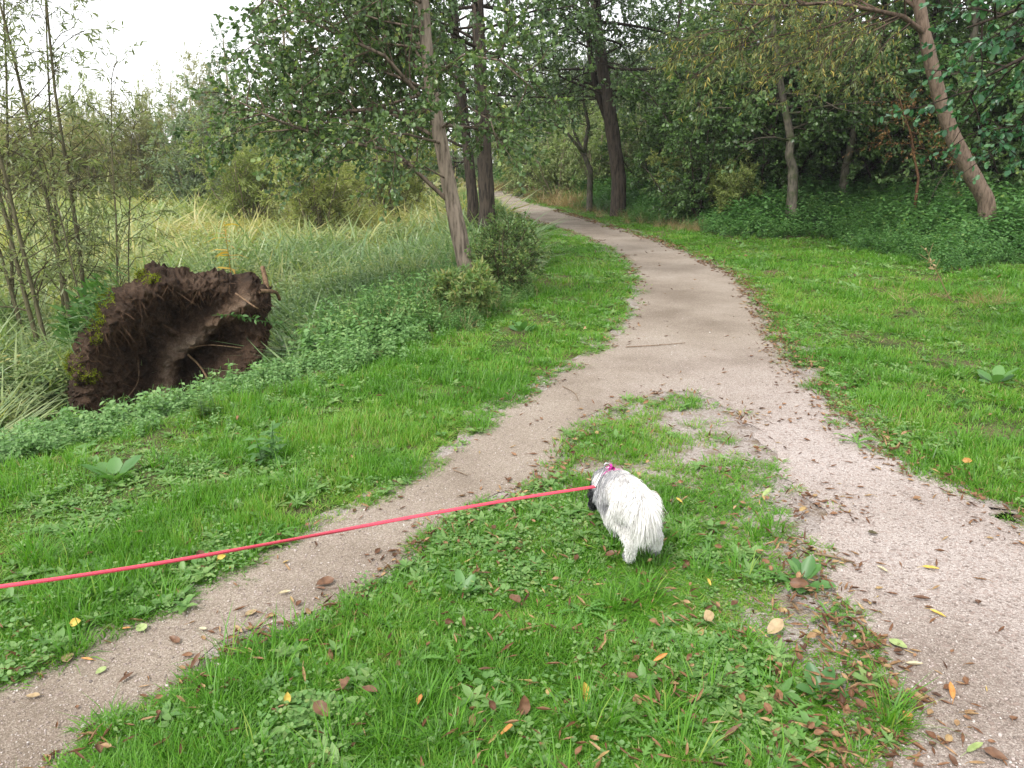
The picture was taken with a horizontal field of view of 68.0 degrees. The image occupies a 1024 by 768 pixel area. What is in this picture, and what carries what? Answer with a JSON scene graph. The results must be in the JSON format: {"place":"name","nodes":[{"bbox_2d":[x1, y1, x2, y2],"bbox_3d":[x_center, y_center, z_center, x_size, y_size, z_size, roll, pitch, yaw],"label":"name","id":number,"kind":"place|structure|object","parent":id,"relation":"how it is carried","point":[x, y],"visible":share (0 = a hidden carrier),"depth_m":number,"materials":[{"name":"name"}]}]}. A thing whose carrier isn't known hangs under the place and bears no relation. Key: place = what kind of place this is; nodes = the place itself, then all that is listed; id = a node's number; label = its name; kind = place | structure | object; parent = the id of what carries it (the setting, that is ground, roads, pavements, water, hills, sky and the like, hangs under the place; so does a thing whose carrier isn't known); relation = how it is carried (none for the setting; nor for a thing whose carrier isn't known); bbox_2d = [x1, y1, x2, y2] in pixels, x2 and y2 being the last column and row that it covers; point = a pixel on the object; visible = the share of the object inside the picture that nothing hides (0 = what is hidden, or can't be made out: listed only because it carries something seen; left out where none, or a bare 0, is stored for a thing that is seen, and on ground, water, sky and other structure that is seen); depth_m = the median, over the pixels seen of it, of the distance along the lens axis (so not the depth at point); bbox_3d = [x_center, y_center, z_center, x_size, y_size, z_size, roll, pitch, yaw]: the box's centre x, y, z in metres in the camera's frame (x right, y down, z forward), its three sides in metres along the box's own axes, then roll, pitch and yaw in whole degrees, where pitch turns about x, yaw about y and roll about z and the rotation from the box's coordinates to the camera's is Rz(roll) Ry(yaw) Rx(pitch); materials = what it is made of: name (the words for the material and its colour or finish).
{"place":"outdoors","nodes":[
{"label":"outdoors","id":0,"kind":"place"},
{"bbox_2d":[63,391,881,766],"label":"worn ground","id":1,"kind":"structure","parent":0,"point":[719,427],"depth_m":3.65,"materials":[{"name":"soil"}]},
{"bbox_2d":[443,569,481,593],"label":"dock plant","id":2,"kind":"object","parent":1,"relation":"on","point":[459,577],"visible":0.71,"depth_m":2.92,"materials":[{"name":"green plant"}]},
{"bbox_2d":[619,701,700,762],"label":"dandelion","id":3,"kind":"object","parent":1,"relation":"on","point":[658,748],"visible":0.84,"depth_m":2.19,"materials":[{"name":"green plant"}]},
{"bbox_2d":[709,651,770,689],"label":"dandelion","id":4,"kind":"object","parent":1,"relation":"on","point":[753,680],"visible":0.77,"depth_m":2.44,"materials":[{"name":"green plant"}]},
{"bbox_2d":[754,696,815,737],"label":"dandelion","id":5,"kind":"object","parent":1,"relation":"on","point":[791,727],"visible":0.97,"depth_m":2.25,"materials":[{"name":"green plant"}]},
{"bbox_2d":[779,555,836,593],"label":"dock plant","id":6,"kind":"object","parent":1,"relation":"on","point":[809,567],"visible":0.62,"depth_m":2.99,"materials":[{"name":"green plant"}]},
{"bbox_2d":[796,662,848,700],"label":"dock plant","id":7,"kind":"object","parent":1,"relation":"on","point":[804,687],"visible":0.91,"depth_m":2.38,"materials":[{"name":"green plant"}]},
{"bbox_2d":[803,600,855,625],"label":"dandelion","id":8,"kind":"object","parent":1,"relation":"on","point":[834,608],"visible":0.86,"depth_m":2.76,"materials":[{"name":"green plant"}]},
{"bbox_2d":[0,0,1005,162],"label":"sky","id":9,"kind":"structure","parent":0,"point":[166,25],"materials":[{"name":"white"}]},
{"bbox_2d":[0,181,1023,767],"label":"gravel path","id":10,"kind":"structure","parent":0,"point":[702,311],"depth_m":3.35,"materials":[{"name":"beige gravel"}]},
{"bbox_2d":[0,164,1023,767],"bbox_3d":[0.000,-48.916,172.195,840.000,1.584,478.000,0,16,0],"label":"ground","id":11,"kind":"structure","parent":0,"point":[560,322],"depth_m":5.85,"materials":[{"name":"green plant"}]},
{"bbox_2d":[0,89,78,199],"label":"willow shrub","id":12,"kind":"object","parent":11,"relation":"on","point":[34,172],"visible":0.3,"depth_m":31.49,"materials":[{"name":"green plant"}]},
{"bbox_2d":[0,0,85,318],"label":"osier sapling","id":13,"kind":"object","parent":11,"relation":"on","point":[14,114],"visible":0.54,"depth_m":9.28,"materials":[{"name":"green plant"}]},
{"bbox_2d":[0,13,85,334],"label":"osier sapling","id":14,"kind":"object","parent":11,"relation":"on","point":[12,295],"visible":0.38,"depth_m":9.41,"materials":[{"name":"green plant"}]},
{"bbox_2d":[0,4,98,349],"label":"osier sapling","id":15,"kind":"object","parent":11,"relation":"on","point":[28,273],"visible":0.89,"depth_m":8.17,"materials":[{"name":"green plant"}]},
{"bbox_2d":[0,0,109,341],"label":"osier sapling","id":16,"kind":"object","parent":11,"relation":"on","point":[15,256],"visible":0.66,"depth_m":8.66,"materials":[{"name":"green plant"}]},
{"bbox_2d":[0,0,117,315],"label":"osier sapling","id":17,"kind":"object","parent":11,"relation":"on","point":[52,139],"visible":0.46,"depth_m":9.71,"materials":[{"name":"green plant"}]},
{"bbox_2d":[3,103,123,198],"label":"willow shrub","id":18,"kind":"object","parent":11,"relation":"on","point":[93,170],"visible":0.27,"depth_m":35.93,"materials":[{"name":"green plant"}]},
{"bbox_2d":[0,0,130,324],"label":"osier sapling","id":19,"kind":"object","parent":11,"relation":"on","point":[44,188],"visible":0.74,"depth_m":8.85,"materials":[{"name":"green plant"}]},
{"bbox_2d":[0,128,135,326],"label":"osier sapling","id":20,"kind":"object","parent":11,"relation":"on","point":[5,149],"visible":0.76,"depth_m":8.19,"materials":[{"name":"green plant"}]},
{"bbox_2d":[0,0,142,319],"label":"osier sapling","id":21,"kind":"object","parent":11,"relation":"on","point":[82,275],"visible":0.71,"depth_m":9.11,"materials":[{"name":"green plant"}]},
{"bbox_2d":[54,65,107,190],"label":"yellow green shrub","id":22,"kind":"object","parent":11,"relation":"on","point":[82,92],"visible":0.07,"depth_m":37.68,"materials":[{"name":"green plant"}]},
{"bbox_2d":[32,23,185,294],"bbox_3d":[-4.624,-2.033,8.851,1.370,4.009,1.827,0,16,0],"label":"osier sapling","id":23,"kind":"object","parent":11,"relation":"on","point":[109,128],"visible":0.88,"depth_m":8.75,"materials":[{"name":"green plant"}]},
{"bbox_2d":[81,455,141,479],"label":"dock plant","id":24,"kind":"object","parent":11,"relation":"on","point":[115,465],"visible":0.89,"depth_m":3.98,"materials":[{"name":"green plant"}]},
{"bbox_2d":[36,98,189,312],"bbox_3d":[-4.983,-1.956,9.747,1.477,3.253,1.656,14,22,40],"label":"osier sapling","id":25,"kind":"object","parent":11,"relation":"on","point":[166,148],"visible":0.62,"depth_m":9.67,"materials":[{"name":"green plant"}]},
{"bbox_2d":[56,78,179,203],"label":"willow shrub","id":26,"kind":"object","parent":11,"relation":"on","point":[139,140],"visible":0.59,"depth_m":32.79,"materials":[{"name":"green plant"}]},
{"bbox_2d":[133,75,166,186],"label":"yellow green shrub","id":27,"kind":"object","parent":11,"relation":"on","point":[146,92],"visible":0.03,"depth_m":41.19,"materials":[{"name":"green plant"}]},
{"bbox_2d":[45,252,280,420],"bbox_3d":[-3.310,-0.335,7.462,2.247,1.932,1.418,-8,18,-25],"label":"root plate","id":28,"kind":"object","parent":11,"relation":"on","point":[169,326],"visible":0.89,"depth_m":7.32,"materials":[{"name":"soil"}]},
{"bbox_2d":[138,72,235,205],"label":"dense bush","id":29,"kind":"object","parent":11,"relation":"on","point":[189,180],"visible":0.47,"depth_m":30.18,"materials":[{"name":"green plant"}]},
{"bbox_2d":[150,40,239,181],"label":"willow shrub","id":30,"kind":"object","parent":11,"relation":"on","point":[196,78],"visible":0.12,"depth_m":38.64,"materials":[{"name":"green plant"}]},
{"bbox_2d":[187,12,257,190],"bbox_3d":[-14.427,-13.526,37.751,3.760,9.156,4.846,13,21,38],"label":"meadow tree","id":31,"kind":"object","parent":11,"relation":"on","point":[209,64],"visible":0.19,"depth_m":36.88,"materials":[{"name":"green plant"}]},
{"bbox_2d":[179,100,312,224],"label":"yellow green shrub","id":32,"kind":"object","parent":11,"relation":"on","point":[238,188],"visible":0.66,"depth_m":23.58,"materials":[{"name":"green plant"}]},
{"bbox_2d":[190,78,304,199],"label":"dense bush","id":33,"kind":"object","parent":11,"relation":"on","point":[240,98],"visible":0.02,"depth_m":33.20,"materials":[{"name":"green plant"}]},
{"bbox_2d":[242,421,285,465],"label":"nettle plant","id":34,"kind":"object","parent":11,"relation":"on","point":[263,448],"visible":0.98,"depth_m":4.12,"materials":[{"name":"green plant"}]},
{"bbox_2d":[0,238,541,464],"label":"bank nettles","id":35,"kind":"object","parent":11,"relation":"on","point":[341,353],"visible":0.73,"depth_m":5.76,"materials":[{"name":"green plant"}]},
{"bbox_2d":[0,165,573,469],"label":"meadow reeds","id":36,"kind":"object","parent":11,"relation":"on","point":[306,267],"visible":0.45,"depth_m":13.49,"materials":[{"name":"green plant"}]},
{"bbox_2d":[233,0,349,201],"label":"meadow tree","id":37,"kind":"object","parent":11,"relation":"on","point":[267,10],"visible":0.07,"depth_m":31.29,"materials":[{"name":"green plant"}]},
{"bbox_2d":[255,112,382,231],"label":"yellow green shrub","id":38,"kind":"object","parent":11,"relation":"on","point":[318,193],"visible":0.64,"depth_m":21.05,"materials":[{"name":"green plant"}]},
{"bbox_2d":[15,193,640,664],"bbox_3d":[-3.107,-7.565,31.369,7.529,0.001,68.259,-1,16,-4],"label":"worn edge","id":39,"kind":"object","parent":11,"relation":"on","point":[441,451],"visible":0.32,"depth_m":4.93,"materials":[{"name":"soil"}]},
{"bbox_2d":[298,2,432,205],"bbox_3d":[-5.668,-11.191,28.828,5.923,10.072,4.596,-9,19,-29],"label":"meadow tree","id":40,"kind":"object","parent":11,"relation":"on","point":[352,89],"visible":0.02,"depth_m":29.13,"materials":[{"name":"green plant"}]},
{"bbox_2d":[165,0,580,272],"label":"alder tree","id":41,"kind":"object","parent":11,"relation":"on","point":[313,100],"visible":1,"depth_m":8.37,"materials":[{"name":"green plant"}]},
{"bbox_2d":[323,100,462,216],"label":"yellow green shrub","id":42,"kind":"object","parent":11,"relation":"on","point":[412,182],"visible":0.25,"depth_m":25.88,"materials":[{"name":"green plant"}]},
{"bbox_2d":[385,262,431,297],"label":"bush","id":43,"kind":"object","parent":11,"relation":"on","point":[410,271],"visible":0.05,"depth_m":8.76,"materials":[{"name":"green plant"}]},
{"bbox_2d":[279,185,549,356],"bbox_3d":[-2.006,-3.925,20.166,5.745,2.053,27.581,0,16,0],"label":"rough growth","id":44,"kind":"object","parent":11,"relation":"on","point":[400,304],"visible":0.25,"depth_m":7.80,"materials":[{"name":"green plant"}]},
{"bbox_2d":[381,1,476,195],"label":"meadow tree","id":45,"kind":"object","parent":11,"relation":"on","point":[457,156],"visible":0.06,"depth_m":36.56,"materials":[{"name":"green plant"}]},
{"bbox_2d":[411,0,501,178],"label":"alder tree","id":46,"kind":"object","parent":11,"relation":"on","point":[471,48],"visible":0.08,"depth_m":46.14,"materials":[{"name":"green plant"}]},
{"bbox_2d":[421,636,492,680],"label":"dandelion","id":47,"kind":"object","parent":11,"relation":"on","point":[460,673],"visible":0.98,"depth_m":2.49,"materials":[{"name":"green plant"}]},
{"bbox_2d":[427,254,500,316],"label":"bush","id":48,"kind":"object","parent":11,"relation":"on","point":[474,285],"visible":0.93,"depth_m":7.79,"materials":[{"name":"green plant"}]},
{"bbox_2d":[332,0,604,230],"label":"dark alder","id":49,"kind":"object","parent":11,"relation":"on","point":[485,180],"visible":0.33,"depth_m":15.12,"materials":[{"name":"green plant"}]},
{"bbox_2d":[351,0,607,229],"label":"dark alder","id":50,"kind":"object","parent":11,"relation":"on","point":[469,176],"visible":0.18,"depth_m":17.87,"materials":[{"name":"green plant"}]},
{"bbox_2d":[5,0,991,186],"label":"wood","id":51,"kind":"object","parent":11,"relation":"on","point":[573,74],"visible":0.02,"depth_m":37.37,"materials":[{"name":"green plant"}]},
{"bbox_2d":[474,205,536,249],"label":"bush","id":52,"kind":"object","parent":11,"relation":"on","point":[518,229],"visible":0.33,"depth_m":12.43,"materials":[{"name":"green plant"}]},
{"bbox_2d":[487,666,529,696],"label":"dandelion","id":53,"kind":"object","parent":11,"relation":"on","point":[509,686],"visible":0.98,"depth_m":2.40,"materials":[{"name":"green plant"}]},
{"bbox_2d":[464,211,553,294],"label":"bush","id":54,"kind":"object","parent":11,"relation":"on","point":[507,263],"visible":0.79,"depth_m":9.19,"materials":[{"name":"green plant"}]},
{"bbox_2d":[0,210,1023,767],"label":"lawn weeds","id":55,"kind":"object","parent":11,"relation":"on","point":[296,718],"visible":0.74,"depth_m":3.03,"materials":[{"name":"green plant"}]},
{"bbox_2d":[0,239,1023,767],"bbox_3d":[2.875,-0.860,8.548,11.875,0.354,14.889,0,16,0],"label":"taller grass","id":56,"kind":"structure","parent":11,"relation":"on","point":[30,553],"depth_m":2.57,"materials":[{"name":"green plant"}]},
{"bbox_2d":[0,209,1023,767],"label":"leaf litter","id":57,"kind":"object","parent":11,"relation":"on","point":[820,729],"visible":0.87,"depth_m":2.70,"materials":[{"name":"brown plant"}]},
{"bbox_2d":[491,111,558,195],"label":"wayside shrub","id":58,"kind":"object","parent":11,"relation":"on","point":[516,180],"visible":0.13,"depth_m":35.42,"materials":[{"name":"green plant"}]},
{"bbox_2d":[518,111,589,202],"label":"wayside shrub","id":59,"kind":"object","parent":11,"relation":"on","point":[553,175],"visible":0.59,"depth_m":29.53,"materials":[{"name":"green plant"}]},
{"bbox_2d":[522,76,600,210],"bbox_3d":[1.734,-7.433,23.678,3.165,4.291,2.399,-7,18,-21],"label":"crooked tree","id":60,"kind":"object","parent":11,"relation":"on","point":[583,153],"visible":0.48,"depth_m":23.70,"materials":[{"name":"green plant"}]},
{"bbox_2d":[535,78,625,179],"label":"wayside shrub","id":61,"kind":"object","parent":11,"relation":"on","point":[590,133],"visible":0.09,"depth_m":33.75,"materials":[{"name":"green plant"}]},
{"bbox_2d":[558,598,609,626],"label":"dandelion","id":62,"kind":"object","parent":11,"relation":"on","point":[573,605],"visible":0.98,"depth_m":2.77,"materials":[{"name":"green plant"}]},
{"bbox_2d":[552,94,646,188],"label":"wayside shrub","id":63,"kind":"object","parent":11,"relation":"on","point":[602,168],"visible":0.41,"depth_m":28.18,"materials":[{"name":"green plant"}]},
{"bbox_2d":[468,0,734,216],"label":"dark alder","id":64,"kind":"object","parent":11,"relation":"on","point":[606,97],"visible":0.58,"depth_m":21.46,"materials":[{"name":"green plant"}]},
{"bbox_2d":[587,462,666,563],"bbox_3d":[0.485,0.530,3.171,0.258,0.368,0.614,-3,17,-11],"label":"dog","id":65,"kind":"object","parent":11,"relation":"on","point":[627,505],"visible":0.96,"depth_m":3.04},
{"bbox_2d":[0,466,605,588],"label":"dog lead","id":66,"kind":"object","parent":65,"relation":"attached to","point":[44,580],"visible":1,"depth_m":2.59,"materials":[{"name":"fabric"}]},
{"bbox_2d":[600,88,668,175],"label":"wayside shrub","id":67,"kind":"object","parent":11,"relation":"on","point":[634,145],"visible":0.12,"depth_m":27.38,"materials":[{"name":"green plant"}]},
{"bbox_2d":[596,114,678,200],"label":"understorey shrub","id":68,"kind":"object","parent":11,"relation":"on","point":[641,180],"visible":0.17,"depth_m":23.78,"materials":[{"name":"green plant"}]},
{"bbox_2d":[609,0,720,157],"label":"alder tree","id":69,"kind":"object","parent":11,"relation":"on","point":[676,25],"visible":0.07,"depth_m":27.08,"materials":[{"name":"green plant"}]},
{"bbox_2d":[645,135,703,208],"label":"yellowing shrub","id":70,"kind":"object","parent":11,"relation":"on","point":[658,159],"visible":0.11,"depth_m":20.29,"materials":[{"name":"green plant"}]},
{"bbox_2d":[617,0,743,187],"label":"alder tree","id":71,"kind":"object","parent":11,"relation":"on","point":[652,107],"visible":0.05,"depth_m":23.93,"materials":[{"name":"green plant"}]},
{"bbox_2d":[625,95,779,225],"bbox_3d":[4.514,-5.341,18.861,2.953,3.449,3.174,-11,20,-33],"label":"understorey shrub","id":72,"kind":"object","parent":11,"relation":"on","point":[685,205],"visible":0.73,"depth_m":18.44,"materials":[{"name":"green plant"}]},
{"bbox_2d":[616,30,844,196],"bbox_3d":[5.870,-6.587,19.762,4.920,4.997,5.289,-9,19,-28],"label":"understorey shrub","id":73,"kind":"object","parent":11,"relation":"on","point":[639,95],"visible":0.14,"depth_m":19.58,"materials":[{"name":"green plant"}]},
{"bbox_2d":[705,149,764,217],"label":"yellowing shrub","id":74,"kind":"object","parent":11,"relation":"on","point":[727,183],"visible":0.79,"depth_m":17.68,"materials":[{"name":"green plant"}]},
{"bbox_2d":[456,172,1022,307],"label":"dry grass","id":75,"kind":"structure","parent":11,"relation":"on","point":[555,201],"depth_m":23.68,"materials":[{"name":"green plant"}]},
{"bbox_2d":[458,166,1023,273],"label":"woodland undergrowth","id":76,"kind":"object","parent":11,"relation":"on","point":[947,227],"visible":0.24,"depth_m":15.40,"materials":[{"name":"green plant"}]},
{"bbox_2d":[647,0,840,196],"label":"alder tree","id":77,"kind":"object","parent":11,"relation":"on","point":[675,50],"visible":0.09,"depth_m":19.91,"materials":[{"name":"green plant"}]},
{"bbox_2d":[671,91,826,192],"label":"understorey shrub","id":78,"kind":"object","parent":11,"relation":"on","point":[724,128],"visible":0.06,"depth_m":18.48,"materials":[{"name":"green plant"}]},
{"bbox_2d":[501,191,1023,528],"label":"worn edge","id":79,"kind":"object","parent":11,"relation":"on","point":[988,502],"visible":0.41,"depth_m":5.30,"materials":[{"name":"soil"}]},
{"bbox_2d":[691,98,848,210],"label":"understorey shrub","id":80,"kind":"object","parent":11,"relation":"on","point":[776,172],"visible":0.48,"depth_m":17.61,"materials":[{"name":"green plant"}]},
{"bbox_2d":[691,51,862,190],"bbox_3d":[7.230,-6.398,19.365,4.592,4.338,4.272,16,22,42],"label":"understorey shrub","id":81,"kind":"object","parent":11,"relation":"on","point":[793,83],"depth_m":18.65,"materials":[{"name":"green plant"}]},
{"bbox_2d":[665,0,918,204],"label":"alder tree","id":82,"kind":"object","parent":11,"relation":"on","point":[760,99],"visible":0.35,"depth_m":16.63,"materials":[{"name":"green plant"}]},
{"bbox_2d":[674,0,929,219],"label":"slender tree","id":83,"kind":"object","parent":11,"relation":"on","point":[792,187],"visible":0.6,"depth_m":16.05,"materials":[{"name":"green plant"}]},
{"bbox_2d":[632,0,996,227],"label":"willow tree","id":84,"kind":"object","parent":11,"relation":"on","point":[982,193],"visible":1,"depth_m":11.93,"materials":[{"name":"green plant"}]},
{"bbox_2d":[716,0,918,192],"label":"slender tree","id":85,"kind":"object","parent":11,"relation":"on","point":[845,170],"visible":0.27,"depth_m":16.24,"materials":[{"name":"green plant"}]},
{"bbox_2d":[726,48,936,191],"bbox_3d":[7.820,-6.013,18.389,4.048,4.111,4.351,-7,18,-23],"label":"understorey shrub","id":86,"kind":"object","parent":11,"relation":"on","point":[836,167],"visible":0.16,"depth_m":17.96,"materials":[{"name":"green plant"}]},
{"bbox_2d":[765,34,957,188],"bbox_3d":[8.349,-6.434,19.173,4.409,4.478,4.739,4,17,14],"label":"understorey shrub","id":87,"kind":"object","parent":11,"relation":"on","point":[861,131],"visible":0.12,"depth_m":17.88,"materials":[{"name":"green plant"}]},
{"bbox_2d":[789,0,984,191],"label":"alder tree","id":88,"kind":"object","parent":11,"relation":"on","point":[914,44],"visible":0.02,"depth_m":17.43,"materials":[{"name":"plant"}]},
{"bbox_2d":[815,40,982,189],"bbox_3d":[9.294,-6.154,18.818,4.244,4.310,4.563,9,19,29],"label":"understorey shrub","id":89,"kind":"object","parent":11,"relation":"on","point":[904,139],"visible":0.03,"depth_m":17.62,"materials":[{"name":"green plant"}]},
{"bbox_2d":[812,52,1003,191],"bbox_3d":[9.203,-5.891,18.079,4.380,4.138,4.074,3,17,11],"label":"understorey shrub","id":90,"kind":"object","parent":11,"relation":"on","point":[859,166],"visible":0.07,"depth_m":17.51,"materials":[{"name":"green plant"}]},
{"bbox_2d":[842,52,986,211],"bbox_3d":[7.681,-4.603,14.668,2.022,3.386,2.601,-15,22,-41],"label":"rusty sapling","id":91,"kind":"object","parent":11,"relation":"on","point":[912,147],"visible":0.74,"depth_m":14.56,"materials":[{"name":"orange plant"}]},
{"bbox_2d":[811,0,1023,185],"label":"alder tree","id":92,"kind":"object","parent":11,"relation":"on","point":[934,22],"visible":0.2,"depth_m":16.34,"materials":[{"name":"green plant"}]},
{"bbox_2d":[847,0,1023,206],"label":"alder tree","id":93,"kind":"object","parent":11,"relation":"on","point":[974,32],"visible":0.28,"depth_m":15.17,"materials":[{"name":"green plant"}]},
{"bbox_2d":[849,14,1022,186],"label":"understorey shrub","id":94,"kind":"object","parent":11,"relation":"on","point":[892,159],"visible":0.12,"depth_m":16.70,"materials":[{"name":"green plant"}]},
{"bbox_2d":[874,59,1020,185],"bbox_3d":[10.104,-5.420,16.775,4.212,3.979,3.918,5,17,16],"label":"understorey shrub","id":95,"kind":"object","parent":11,"relation":"on","point":[926,167],"visible":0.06,"depth_m":16.35,"materials":[{"name":"green plant"}]},
{"bbox_2d":[877,0,1023,183],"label":"broadleaf tree","id":96,"kind":"object","parent":11,"relation":"on","point":[982,44],"visible":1,"depth_m":6.10,"materials":[{"name":"green plant"}]},
{"bbox_2d":[881,0,1023,198],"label":"alder tree","id":97,"kind":"object","parent":11,"relation":"on","point":[1018,178],"visible":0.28,"depth_m":15.18,"materials":[{"name":"green plant"}]},
{"bbox_2d":[946,87,1023,192],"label":"understorey shrub","id":98,"kind":"object","parent":11,"relation":"on","point":[996,177],"visible":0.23,"depth_m":15.09,"materials":[{"name":"green plant"}]},
{"bbox_2d":[977,365,1018,383],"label":"dock plant","id":99,"kind":"object","parent":11,"relation":"on","point":[998,371],"visible":0.85,"depth_m":5.67,"materials":[{"name":"green plant"}]},
{"bbox_2d":[983,53,1023,150],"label":"understorey shrub","id":100,"kind":"object","parent":11,"relation":"on","point":[1004,80],"visible":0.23,"depth_m":14.61,"materials":[{"name":"green plant"}]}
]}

